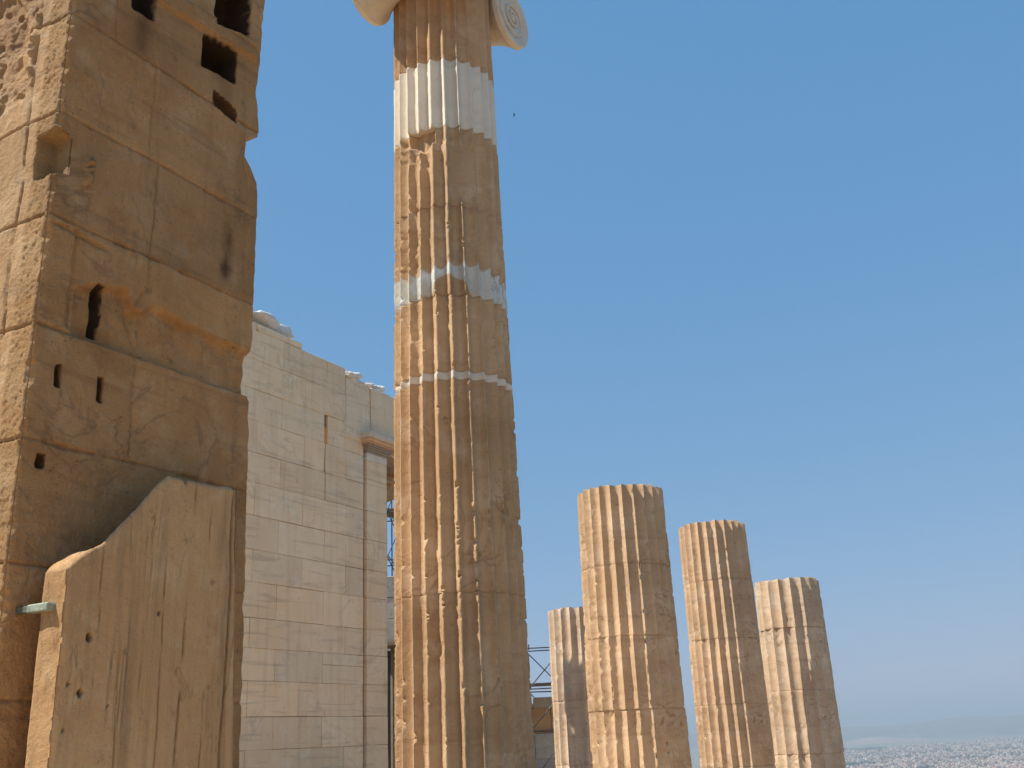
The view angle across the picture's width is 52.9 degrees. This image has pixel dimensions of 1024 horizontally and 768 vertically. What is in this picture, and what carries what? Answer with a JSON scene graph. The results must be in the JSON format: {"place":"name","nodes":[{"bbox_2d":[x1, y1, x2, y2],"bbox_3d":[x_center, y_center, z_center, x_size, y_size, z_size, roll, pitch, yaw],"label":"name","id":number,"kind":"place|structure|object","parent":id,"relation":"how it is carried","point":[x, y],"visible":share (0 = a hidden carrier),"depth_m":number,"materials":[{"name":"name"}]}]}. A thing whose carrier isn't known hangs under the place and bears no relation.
{"place":"outdoors","nodes":[
{"label":"outdoors","id":0,"kind":"place"},
{"bbox_2d":[363,576,395,745],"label":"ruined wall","id":1,"kind":"structure","parent":0,"point":[391,605],"depth_m":24.05,"materials":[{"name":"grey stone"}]},
{"bbox_2d":[381,641,395,767],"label":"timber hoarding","id":2,"kind":"object","parent":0,"point":[391,645],"visible":0.09,"depth_m":22.27,"materials":[{"name":"brown wood"}]},
{"bbox_2d":[387,501,394,575],"bbox_3d":[-3.115,6.119,26.243,2.700,9.300,1.500,-3,-19,0],"label":"scaffold","id":3,"kind":"object","parent":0,"point":[390,512],"visible":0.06,"depth_m":27.25,"materials":[{"name":"metal"}]},
{"bbox_2d":[548,606,592,767],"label":"broken column","id":4,"kind":"structure","parent":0,"point":[569,689],"depth_m":20.16,"materials":[{"name":"beige stone"}]},
{"bbox_2d":[244,0,1023,734],"label":"sky","id":5,"kind":"structure","parent":0,"point":[764,259],"materials":[{"name":"blue"}]},
{"bbox_2d":[577,484,691,767],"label":"broken column","id":6,"kind":"structure","parent":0,"point":[636,708],"depth_m":14.28,"materials":[{"name":"beige stone"}]},
{"bbox_2d":[678,519,775,767],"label":"broken column","id":7,"kind":"structure","parent":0,"point":[733,725],"depth_m":18.59,"materials":[{"name":"beige stone"}]},
{"bbox_2d":[535,734,1023,767],"bbox_3d":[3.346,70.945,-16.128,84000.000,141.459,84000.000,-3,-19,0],"label":"ground","id":8,"kind":"structure","parent":0,"point":[695,757],"depth_m":7426.39,"materials":[{"name":"grey"}]},
{"bbox_2d":[525,620,554,767],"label":"scaffold","id":9,"kind":"object","parent":8,"relation":"on","point":[533,684],"visible":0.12,"depth_m":25.94,"materials":[{"name":"metal"}]},
{"bbox_2d":[843,737,1023,767],"bbox_3d":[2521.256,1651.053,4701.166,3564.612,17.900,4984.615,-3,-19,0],"label":"city","id":10,"kind":"object","parent":8,"relation":"on","point":[934,758],"visible":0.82,"depth_m":4116.57,"materials":[{"name":"paint"}]},
{"bbox_2d":[844,742,1023,767],"bbox_3d":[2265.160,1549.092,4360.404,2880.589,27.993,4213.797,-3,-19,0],"label":"city trees","id":11,"kind":"object","parent":8,"relation":"on","point":[873,762],"visible":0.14,"depth_m":4243.33,"materials":[{"name":"green plant"}]},
{"bbox_2d":[754,577,845,767],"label":"broken column","id":12,"kind":"structure","parent":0,"point":[802,703],"depth_m":20.02,"materials":[{"name":"beige stone"}]},
{"bbox_2d":[688,714,1023,748],"bbox_3d":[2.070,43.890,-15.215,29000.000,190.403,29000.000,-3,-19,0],"label":"hills","id":13,"kind":"structure","parent":0,"point":[966,726],"depth_m":9646.91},
{"bbox_2d":[843,737,936,744],"bbox_3d":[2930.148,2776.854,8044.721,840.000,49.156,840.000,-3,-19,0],"label":"bare hill","id":14,"kind":"structure","parent":0,"point":[873,740],"depth_m":7874.47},
{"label":"marble paving","id":15,"kind":"structure","parent":0,"visible":0},
{"bbox_2d":[25,476,235,767],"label":"marble slab","id":16,"kind":"structure","parent":15,"relation":"on","point":[134,666],"depth_m":4.89,"materials":[{"name":"stone"}]},
{"bbox_2d":[0,0,264,767],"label":"stone pier","id":17,"kind":"structure","parent":15,"relation":"on","point":[129,129],"depth_m":5.67,"materials":[{"name":"brown stone"}]},
{"bbox_2d":[15,602,54,614],"bbox_3d":[-2.168,1.015,4.638,0.290,0.036,0.044,-13,-22,28],"label":"metal clamp","id":18,"kind":"object","parent":17,"relation":"attached to","point":[40,607],"visible":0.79,"depth_m":4.59,"materials":[{"name":"grey metal"}]},
{"bbox_2d":[239,321,394,767],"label":"marble wall","id":19,"kind":"structure","parent":15,"relation":"on","point":[320,482],"depth_m":17.20,"materials":[{"name":"beige stone"}]},
{"bbox_2d":[252,310,294,338],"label":"broken block","id":20,"kind":"structure","parent":19,"relation":"on","point":[267,320],"depth_m":17.54,"materials":[{"name":"white stone"}]},
{"bbox_2d":[345,370,365,384],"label":"broken block","id":21,"kind":"structure","parent":19,"relation":"on","point":[354,377],"depth_m":19.13,"materials":[{"name":"white stone"}]},
{"bbox_2d":[366,383,386,396],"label":"broken block","id":22,"kind":"structure","parent":19,"relation":"on","point":[378,388],"depth_m":19.90,"materials":[{"name":"white stone"}]},
{"bbox_2d":[352,0,535,767],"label":"ionic column","id":23,"kind":"structure","parent":15,"relation":"on","point":[462,696],"depth_m":7.82,"materials":[{"name":"beige stone"}]},
{"bbox_2d":[531,697,555,767],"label":"ruined wall","id":24,"kind":"structure","parent":15,"relation":"on","point":[543,747],"depth_m":26.52,"materials":[{"name":"grey stone"}]}
]}

